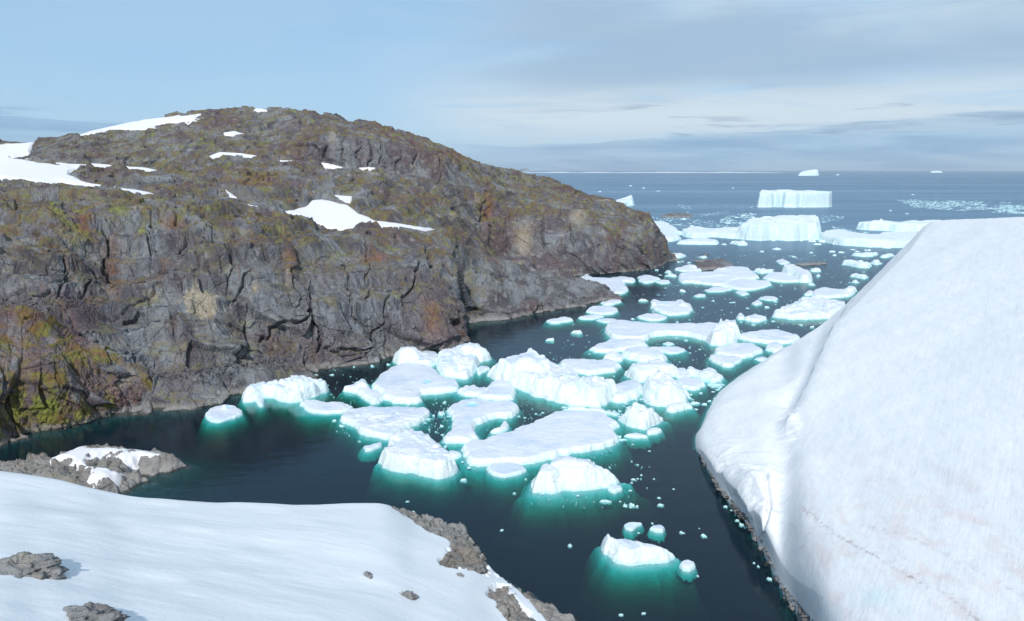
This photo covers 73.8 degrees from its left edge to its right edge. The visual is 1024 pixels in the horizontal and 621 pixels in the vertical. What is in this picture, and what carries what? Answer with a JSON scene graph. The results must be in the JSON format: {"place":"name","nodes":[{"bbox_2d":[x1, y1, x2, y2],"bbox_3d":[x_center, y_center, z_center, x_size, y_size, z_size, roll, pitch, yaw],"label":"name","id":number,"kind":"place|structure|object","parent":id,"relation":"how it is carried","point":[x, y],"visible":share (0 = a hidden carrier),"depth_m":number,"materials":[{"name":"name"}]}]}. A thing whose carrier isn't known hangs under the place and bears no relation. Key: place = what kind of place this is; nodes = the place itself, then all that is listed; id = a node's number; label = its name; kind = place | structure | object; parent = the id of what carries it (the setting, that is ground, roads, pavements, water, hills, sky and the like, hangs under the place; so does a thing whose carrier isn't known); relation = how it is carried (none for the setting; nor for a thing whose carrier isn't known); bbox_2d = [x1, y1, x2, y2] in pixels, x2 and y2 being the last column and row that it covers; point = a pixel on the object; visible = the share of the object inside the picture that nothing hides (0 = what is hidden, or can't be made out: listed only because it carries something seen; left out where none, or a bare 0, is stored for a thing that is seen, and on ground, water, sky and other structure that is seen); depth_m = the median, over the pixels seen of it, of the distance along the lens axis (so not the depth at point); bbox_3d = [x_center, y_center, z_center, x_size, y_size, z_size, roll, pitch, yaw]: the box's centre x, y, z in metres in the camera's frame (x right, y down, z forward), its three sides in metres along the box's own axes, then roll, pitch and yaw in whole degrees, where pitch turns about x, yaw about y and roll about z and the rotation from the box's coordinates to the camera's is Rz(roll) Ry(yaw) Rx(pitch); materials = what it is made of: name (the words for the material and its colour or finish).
{"place":"outdoors","nodes":[
{"label":"outdoors","id":0,"kind":"place"},
{"bbox_2d":[0,304,172,461],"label":"rocky crag","id":1,"kind":"structure","parent":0,"point":[52,373],"depth_m":162.89,"materials":[{"name":"stone"}]},
{"bbox_2d":[0,471,545,620],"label":"snowfield","id":2,"kind":"structure","parent":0,"point":[144,559],"depth_m":82.16,"materials":[{"name":"snow"}]},
{"bbox_2d":[0,551,69,579],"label":"boulder","id":3,"kind":"object","parent":2,"relation":"on","point":[42,566],"visible":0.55,"depth_m":64.42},
{"bbox_2d":[63,601,130,620],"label":"boulder","id":4,"kind":"object","parent":2,"relation":"on","point":[90,611],"visible":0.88,"depth_m":56.26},
{"bbox_2d":[399,590,418,600],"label":"boulder","id":5,"kind":"object","parent":2,"relation":"on","point":[410,595],"visible":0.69,"depth_m":81.52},
{"bbox_2d":[0,197,624,448],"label":"rocky cliff","id":6,"kind":"structure","parent":0,"point":[198,309],"depth_m":209.85,"materials":[{"name":"stone"}]},
{"bbox_2d":[0,106,682,299],"bbox_3d":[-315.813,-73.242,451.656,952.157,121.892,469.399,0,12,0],"label":"rocky hill","id":7,"kind":"structure","parent":0,"point":[412,179],"depth_m":380.00,"materials":[{"name":"stone"}]},
{"bbox_2d":[0,142,152,194],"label":"snow patch","id":8,"kind":"object","parent":7,"relation":"on","point":[11,167],"visible":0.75,"depth_m":311.91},
{"bbox_2d":[80,114,200,135],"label":"snow patch","id":9,"kind":"object","parent":7,"relation":"on","point":[145,124],"visible":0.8,"depth_m":415.05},
{"bbox_2d":[209,152,254,158],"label":"snow patch","id":10,"kind":"object","parent":7,"relation":"on","point":[217,155],"visible":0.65,"depth_m":361.48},
{"bbox_2d":[286,200,433,230],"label":"snow patch","id":11,"kind":"object","parent":7,"relation":"on","point":[327,214],"visible":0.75,"depth_m":300.18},
{"bbox_2d":[392,506,577,620],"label":"rocky shore","id":12,"kind":"structure","parent":0,"point":[465,552],"depth_m":100.47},
{"bbox_2d":[0,0,1023,170],"label":"sky","id":13,"kind":"structure","parent":0,"point":[534,85],"materials":[{"name":"blue"}]},
{"bbox_2d":[163,259,877,620],"bbox_3d":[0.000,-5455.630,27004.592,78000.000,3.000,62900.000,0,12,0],"label":"sea bed","id":14,"kind":"object","parent":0,"point":[723,587],"depth_m":166.76,"materials":[{"name":"grey"}]},
{"bbox_2d":[528,172,773,172],"bbox_3d":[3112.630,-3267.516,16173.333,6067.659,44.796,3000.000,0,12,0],"label":"ice cap","id":15,"kind":"object","parent":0,"point":[650,172],"visible":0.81,"depth_m":15270.19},
{"bbox_2d":[688,451,812,620],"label":"rocky bank","id":16,"kind":"structure","parent":0,"point":[742,546],"depth_m":116.31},
{"bbox_2d":[527,171,1023,258],"bbox_3d":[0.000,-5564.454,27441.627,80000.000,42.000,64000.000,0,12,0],"label":"sea","id":17,"kind":"structure","parent":0,"point":[860,196],"depth_m":1523.79,"materials":[{"name":"liquid"}]},
{"bbox_2d":[0,443,249,501],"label":"rocky island","id":18,"kind":"structure","parent":17,"relation":"in","point":[168,474],"depth_m":136.01,"materials":[{"name":"stone"}]},
{"bbox_2d":[50,446,160,487],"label":"snow patch","id":19,"kind":"object","parent":18,"relation":"on","point":[130,459],"visible":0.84,"depth_m":136.88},
{"bbox_2d":[192,404,281,503],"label":"ice floe","id":20,"kind":"object","parent":17,"relation":"on","point":[226,432],"visible":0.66,"depth_m":167.41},
{"bbox_2d":[251,398,277,463],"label":"ice floe","id":21,"kind":"object","parent":17,"relation":"on","point":[264,423],"visible":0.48,"depth_m":175.41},
{"bbox_2d":[237,375,335,498],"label":"iceberg","id":22,"kind":"object","parent":17,"relation":"on","point":[283,398],"visible":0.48,"depth_m":180.87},
{"bbox_2d":[282,399,353,504],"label":"ice floe","id":23,"kind":"object","parent":17,"relation":"on","point":[307,423],"visible":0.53,"depth_m":170.15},
{"bbox_2d":[335,379,384,407],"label":"ice floe","id":24,"kind":"object","parent":17,"relation":"on","point":[361,393],"visible":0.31,"depth_m":185.66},
{"bbox_2d":[357,442,383,462],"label":"ice floe","id":25,"kind":"object","parent":17,"relation":"on","point":[369,453],"visible":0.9,"depth_m":148.96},
{"bbox_2d":[317,406,439,504],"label":"ice floe","id":26,"kind":"object","parent":17,"relation":"on","point":[345,472],"visible":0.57,"depth_m":162.82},
{"bbox_2d":[385,346,436,370],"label":"iceberg","id":27,"kind":"object","parent":17,"relation":"on","point":[411,354],"visible":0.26,"depth_m":214.78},
{"bbox_2d":[370,363,461,419],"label":"ice floe","id":28,"kind":"object","parent":17,"relation":"on","point":[417,385],"visible":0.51,"depth_m":187.98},
{"bbox_2d":[363,428,471,537],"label":"iceberg","id":29,"kind":"object","parent":17,"relation":"on","point":[421,472],"visible":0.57,"depth_m":137.24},
{"bbox_2d":[449,450,461,464],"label":"ice floe","id":30,"kind":"object","parent":17,"relation":"on","point":[457,455],"visible":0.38,"depth_m":145.26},
{"bbox_2d":[435,342,496,386],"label":"iceberg","id":31,"kind":"object","parent":17,"relation":"on","point":[461,364],"visible":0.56,"depth_m":209.42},
{"bbox_2d":[450,385,485,405],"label":"ice floe","id":32,"kind":"object","parent":17,"relation":"on","point":[468,392],"visible":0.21,"depth_m":185.74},
{"bbox_2d":[476,366,489,387],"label":"ice floe","id":33,"kind":"object","parent":17,"relation":"on","point":[481,372],"visible":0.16,"depth_m":204.98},
{"bbox_2d":[438,398,530,451],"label":"ice floe","id":34,"kind":"object","parent":17,"relation":"on","point":[469,418],"visible":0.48,"depth_m":167.63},
{"bbox_2d":[477,379,522,410],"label":"ice floe","id":35,"kind":"object","parent":17,"relation":"on","point":[499,389],"visible":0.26,"depth_m":184.04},
{"bbox_2d":[486,421,513,438],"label":"ice floe","id":36,"kind":"object","parent":17,"relation":"on","point":[504,427],"visible":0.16,"depth_m":159.52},
{"bbox_2d":[478,462,531,564],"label":"ice floe","id":37,"kind":"object","parent":17,"relation":"on","point":[503,482],"visible":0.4,"depth_m":135.81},
{"bbox_2d":[483,348,587,422],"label":"iceberg","id":38,"kind":"object","parent":17,"relation":"on","point":[541,383],"visible":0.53,"depth_m":187.05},
{"bbox_2d":[455,410,647,545],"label":"ice floe","id":39,"kind":"object","parent":17,"relation":"on","point":[533,448],"visible":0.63,"depth_m":149.37,"materials":[{"name":"ice"}]},
{"bbox_2d":[532,316,581,363],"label":"ice floe","id":40,"kind":"object","parent":17,"relation":"on","point":[559,330],"visible":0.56,"depth_m":271.58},
{"bbox_2d":[489,456,663,608],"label":"iceberg","id":41,"kind":"object","parent":17,"relation":"on","point":[530,551],"visible":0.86,"depth_m":127.64,"materials":[{"name":"ice"}]},
{"bbox_2d":[575,314,604,353],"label":"ice floe","id":42,"kind":"object","parent":17,"relation":"on","point":[584,324],"visible":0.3,"depth_m":278.58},
{"bbox_2d":[558,358,625,383],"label":"ice floe","id":43,"kind":"object","parent":17,"relation":"on","point":[606,368],"visible":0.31,"depth_m":208.09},
{"bbox_2d":[567,406,618,420],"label":"ice floe","id":44,"kind":"object","parent":17,"relation":"on","point":[610,413],"visible":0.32,"depth_m":172.72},
{"bbox_2d":[327,255,867,508],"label":"brash ice","id":45,"kind":"structure","parent":17,"relation":"on","point":[710,385],"depth_m":181.72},
{"bbox_2d":[579,375,616,411],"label":"iceberg","id":46,"kind":"object","parent":17,"relation":"on","point":[598,391],"visible":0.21,"depth_m":179.29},
{"bbox_2d":[587,318,615,349],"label":"ice floe","id":47,"kind":"object","parent":17,"relation":"on","point":[598,325],"visible":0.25,"depth_m":274.93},
{"bbox_2d":[583,305,622,319],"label":"ice floe","id":48,"kind":"object","parent":17,"relation":"on","point":[605,311],"visible":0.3,"depth_m":292.95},
{"bbox_2d":[597,299,629,320],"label":"ice floe","id":49,"kind":"object","parent":17,"relation":"on","point":[620,306],"visible":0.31,"depth_m":313.09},
{"bbox_2d":[579,338,648,359],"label":"ice floe","id":50,"kind":"object","parent":17,"relation":"on","point":[601,350],"visible":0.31,"depth_m":231.75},
{"bbox_2d":[602,351,625,369],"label":"ice floe","id":51,"kind":"object","parent":17,"relation":"on","point":[619,358],"visible":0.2,"depth_m":219.72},
{"bbox_2d":[581,274,649,320],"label":"ice floe","id":52,"kind":"object","parent":17,"relation":"on","point":[627,289],"visible":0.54,"depth_m":364.86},
{"bbox_2d":[606,485,624,502],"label":"ice floe","id":53,"kind":"object","parent":17,"relation":"on","point":[614,493],"visible":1,"depth_m":129.76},
{"bbox_2d":[616,195,634,205],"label":"iceberg","id":54,"kind":"object","parent":17,"relation":"on","point":[628,200],"visible":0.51,"depth_m":1174.71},
{"bbox_2d":[611,380,642,415],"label":"ice floe","id":55,"kind":"object","parent":17,"relation":"on","point":[628,391],"visible":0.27,"depth_m":182.24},
{"bbox_2d":[622,522,643,540],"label":"ice floe","id":56,"kind":"object","parent":17,"relation":"on","point":[630,530],"visible":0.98,"depth_m":116.52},
{"bbox_2d":[623,433,651,449],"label":"ice floe","id":57,"kind":"object","parent":17,"relation":"on","point":[641,441],"visible":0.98,"depth_m":155.71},
{"bbox_2d":[569,534,708,620],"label":"iceberg","id":58,"kind":"object","parent":17,"relation":"on","point":[630,580],"visible":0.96,"depth_m":105.59,"materials":[{"name":"ice"}]},
{"bbox_2d":[617,358,678,385],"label":"iceberg","id":59,"kind":"object","parent":17,"relation":"on","point":[640,372],"visible":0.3,"depth_m":200.96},
{"bbox_2d":[621,346,674,370],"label":"ice floe","id":60,"kind":"object","parent":17,"relation":"on","point":[631,355],"visible":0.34,"depth_m":219.50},
{"bbox_2d":[635,275,660,290],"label":"ice floe","id":61,"kind":"object","parent":17,"relation":"on","point":[646,282],"visible":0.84,"depth_m":371.98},
{"bbox_2d":[633,313,670,322],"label":"ice floe","id":62,"kind":"object","parent":17,"relation":"on","point":[652,318],"visible":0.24,"depth_m":279.81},
{"bbox_2d":[587,320,717,362],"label":"ice floe","id":63,"kind":"object","parent":17,"relation":"on","point":[695,335],"visible":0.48,"depth_m":251.95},
{"bbox_2d":[645,427,665,445],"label":"ice floe","id":64,"kind":"object","parent":17,"relation":"on","point":[655,434],"visible":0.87,"depth_m":158.16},
{"bbox_2d":[647,525,666,542],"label":"ice floe","id":65,"kind":"object","parent":17,"relation":"on","point":[657,533],"visible":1,"depth_m":115.41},
{"bbox_2d":[617,402,697,570],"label":"iceberg","id":66,"kind":"object","parent":17,"relation":"on","point":[666,460],"visible":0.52,"depth_m":163.85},
{"bbox_2d":[654,280,673,290],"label":"ice floe","id":67,"kind":"object","parent":17,"relation":"on","point":[661,284],"visible":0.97,"depth_m":367.59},
{"bbox_2d":[654,221,682,241],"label":"ice floe","id":68,"kind":"object","parent":17,"relation":"on","point":[671,233],"visible":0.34,"depth_m":641.89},
{"bbox_2d":[663,274,677,283],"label":"ice floe","id":69,"kind":"object","parent":17,"relation":"on","point":[671,278],"visible":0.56,"depth_m":391.46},
{"bbox_2d":[644,299,701,322],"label":"ice floe","id":70,"kind":"object","parent":17,"relation":"on","point":[679,310],"visible":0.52,"depth_m":295.21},
{"bbox_2d":[650,346,695,368],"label":"ice floe","id":71,"kind":"object","parent":17,"relation":"on","point":[678,354],"visible":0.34,"depth_m":227.64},
{"bbox_2d":[660,213,693,217],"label":"skerry","id":72,"kind":"structure","parent":17,"relation":"in","point":[674,215],"depth_m":893.79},
{"bbox_2d":[640,371,715,551],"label":"iceberg","id":73,"kind":"object","parent":17,"relation":"on","point":[661,391],"visible":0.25,"depth_m":179.62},
{"bbox_2d":[660,402,700,494],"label":"ice floe","id":74,"kind":"object","parent":17,"relation":"on","point":[682,418],"visible":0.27,"depth_m":172.11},
{"bbox_2d":[675,368,691,379],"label":"ice floe","id":75,"kind":"object","parent":17,"relation":"on","point":[681,372],"visible":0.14,"depth_m":201.98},
{"bbox_2d":[676,560,697,581],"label":"ice floe","id":76,"kind":"object","parent":17,"relation":"on","point":[687,570],"visible":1,"depth_m":104.42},
{"bbox_2d":[672,264,701,276],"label":"ice floe","id":77,"kind":"object","parent":17,"relation":"on","point":[683,269],"visible":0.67,"depth_m":415.54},
{"bbox_2d":[677,376,711,410],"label":"ice floe","id":78,"kind":"object","parent":17,"relation":"on","point":[694,387],"visible":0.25,"depth_m":191.12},
{"bbox_2d":[677,238,718,265],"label":"ice floe","id":79,"kind":"object","parent":17,"relation":"on","point":[700,241],"visible":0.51,"depth_m":562.03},
{"bbox_2d":[688,294,717,322],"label":"ice floe","id":80,"kind":"object","parent":17,"relation":"on","point":[697,301],"visible":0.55,"depth_m":328.82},
{"bbox_2d":[687,366,728,394],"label":"ice floe","id":81,"kind":"object","parent":17,"relation":"on","point":[708,375],"visible":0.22,"depth_m":199.02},
{"bbox_2d":[660,266,760,302],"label":"ice floe","id":82,"kind":"object","parent":17,"relation":"on","point":[692,280],"visible":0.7,"depth_m":376.41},
{"bbox_2d":[681,226,739,238],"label":"ice floe","id":83,"kind":"object","parent":17,"relation":"on","point":[702,232],"visible":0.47,"depth_m":625.22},
{"bbox_2d":[695,258,733,271],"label":"skerry","id":84,"kind":"structure","parent":17,"relation":"in","point":[708,265],"depth_m":424.18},
{"bbox_2d":[702,287,733,322],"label":"ice floe","id":85,"kind":"object","parent":17,"relation":"on","point":[717,295],"visible":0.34,"depth_m":341.55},
{"bbox_2d":[695,318,741,368],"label":"iceberg","id":86,"kind":"object","parent":17,"relation":"on","point":[726,332],"visible":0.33,"depth_m":240.26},
{"bbox_2d":[698,354,746,379],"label":"ice floe","id":87,"kind":"object","parent":17,"relation":"on","point":[729,367],"visible":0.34,"depth_m":215.63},
{"bbox_2d":[734,313,744,332],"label":"ice floe","id":88,"kind":"object","parent":17,"relation":"on","point":[739,317],"visible":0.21,"depth_m":278.75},
{"bbox_2d":[713,343,766,367],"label":"ice floe","id":89,"kind":"object","parent":17,"relation":"on","point":[748,353],"visible":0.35,"depth_m":226.87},
{"bbox_2d":[726,290,753,319],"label":"ice floe","id":90,"kind":"object","parent":17,"relation":"on","point":[742,303],"visible":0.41,"depth_m":333.82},
{"bbox_2d":[725,241,758,271],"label":"ice floe","id":91,"kind":"object","parent":17,"relation":"on","point":[752,264],"visible":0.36,"depth_m":552.40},
{"bbox_2d":[720,278,782,305],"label":"ice floe","id":92,"kind":"object","parent":17,"relation":"on","point":[754,289],"visible":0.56,"depth_m":356.92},
{"bbox_2d":[745,300,768,319],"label":"ice floe","id":93,"kind":"object","parent":17,"relation":"on","point":[754,309],"visible":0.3,"depth_m":310.05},
{"bbox_2d":[743,314,771,332],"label":"ice floe","id":94,"kind":"object","parent":17,"relation":"on","point":[755,319],"visible":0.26,"depth_m":275.73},
{"bbox_2d":[754,268,773,277],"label":"ice floe","id":95,"kind":"object","parent":17,"relation":"on","point":[761,273],"visible":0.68,"depth_m":405.30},
{"bbox_2d":[739,329,799,349],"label":"ice floe","id":96,"kind":"object","parent":17,"relation":"on","point":[762,339],"visible":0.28,"depth_m":245.00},
{"bbox_2d":[757,296,781,317],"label":"ice floe","id":97,"kind":"object","parent":17,"relation":"on","point":[766,300],"visible":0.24,"depth_m":319.77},
{"bbox_2d":[763,341,782,356],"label":"ice floe","id":98,"kind":"object","parent":17,"relation":"on","point":[770,348],"visible":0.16,"depth_m":231.31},
{"bbox_2d":[735,215,821,282],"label":"iceberg","id":99,"kind":"object","parent":17,"relation":"on","point":[790,227],"visible":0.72,"depth_m":595.73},
{"bbox_2d":[761,272,798,305],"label":"ice floe","id":100,"kind":"object","parent":17,"relation":"on","point":[787,291],"visible":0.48,"depth_m":371.38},
{"bbox_2d":[773,259,790,269],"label":"ice floe","id":101,"kind":"object","parent":17,"relation":"on","point":[779,264],"visible":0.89,"depth_m":446.31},
{"bbox_2d":[756,189,831,207],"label":"iceberg","id":102,"kind":"object","parent":17,"relation":"on","point":[789,198],"visible":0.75,"depth_m":1118.59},
{"bbox_2d":[780,264,818,298],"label":"iceberg","id":103,"kind":"object","parent":17,"relation":"on","point":[804,277],"visible":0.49,"depth_m":378.10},
{"bbox_2d":[768,296,845,337],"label":"iceberg","id":104,"kind":"object","parent":17,"relation":"on","point":[804,311],"visible":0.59,"depth_m":282.11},
{"bbox_2d":[798,169,818,175],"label":"iceberg","id":105,"kind":"object","parent":17,"relation":"on","point":[814,172],"visible":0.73,"depth_m":7446.14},
{"bbox_2d":[795,262,830,268],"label":"skerry","id":106,"kind":"structure","parent":17,"relation":"in","point":[805,265],"depth_m":439.08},
{"bbox_2d":[809,267,823,281],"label":"ice floe","id":107,"kind":"object","parent":17,"relation":"on","point":[815,271],"visible":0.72,"depth_m":410.63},
{"bbox_2d":[812,286,858,303],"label":"ice floe","id":108,"kind":"object","parent":17,"relation":"on","point":[847,294],"visible":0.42,"depth_m":331.62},
{"bbox_2d":[660,200,1023,232],"bbox_3d":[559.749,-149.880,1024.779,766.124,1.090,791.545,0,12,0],"label":"brash ice","id":109,"kind":"structure","parent":17,"relation":"on","point":[927,203],"depth_m":1058.70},
{"bbox_2d":[844,280,861,290],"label":"ice floe","id":110,"kind":"object","parent":17,"relation":"on","point":[856,284],"visible":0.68,"depth_m":370.76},
{"bbox_2d":[837,259,874,273],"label":"ice floe","id":111,"kind":"object","parent":17,"relation":"on","point":[857,266],"visible":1,"depth_m":431.75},
{"bbox_2d":[844,273,870,286],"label":"ice floe","id":112,"kind":"object","parent":17,"relation":"on","point":[863,279],"visible":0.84,"depth_m":386.80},
{"bbox_2d":[808,229,918,287],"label":"ice floe","id":113,"kind":"object","parent":17,"relation":"on","point":[899,239],"visible":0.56,"depth_m":556.39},
{"bbox_2d":[851,252,877,262],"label":"ice floe","id":114,"kind":"object","parent":17,"relation":"on","point":[868,254],"visible":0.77,"depth_m":483.03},
{"bbox_2d":[870,260,883,272],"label":"ice floe","id":115,"kind":"object","parent":17,"relation":"on","point":[878,265],"visible":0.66,"depth_m":441.70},
{"bbox_2d":[876,253,893,263],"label":"ice floe","id":116,"kind":"object","parent":17,"relation":"on","point":[887,255],"visible":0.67,"depth_m":476.02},
{"bbox_2d":[856,219,939,231],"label":"iceberg","id":117,"kind":"object","parent":17,"relation":"on","point":[893,226],"visible":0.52,"depth_m":687.75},
{"bbox_2d":[692,217,1023,620],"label":"snow slope","id":118,"kind":"structure","parent":0,"point":[861,451],"depth_m":109.48,"materials":[{"name":"snow"}]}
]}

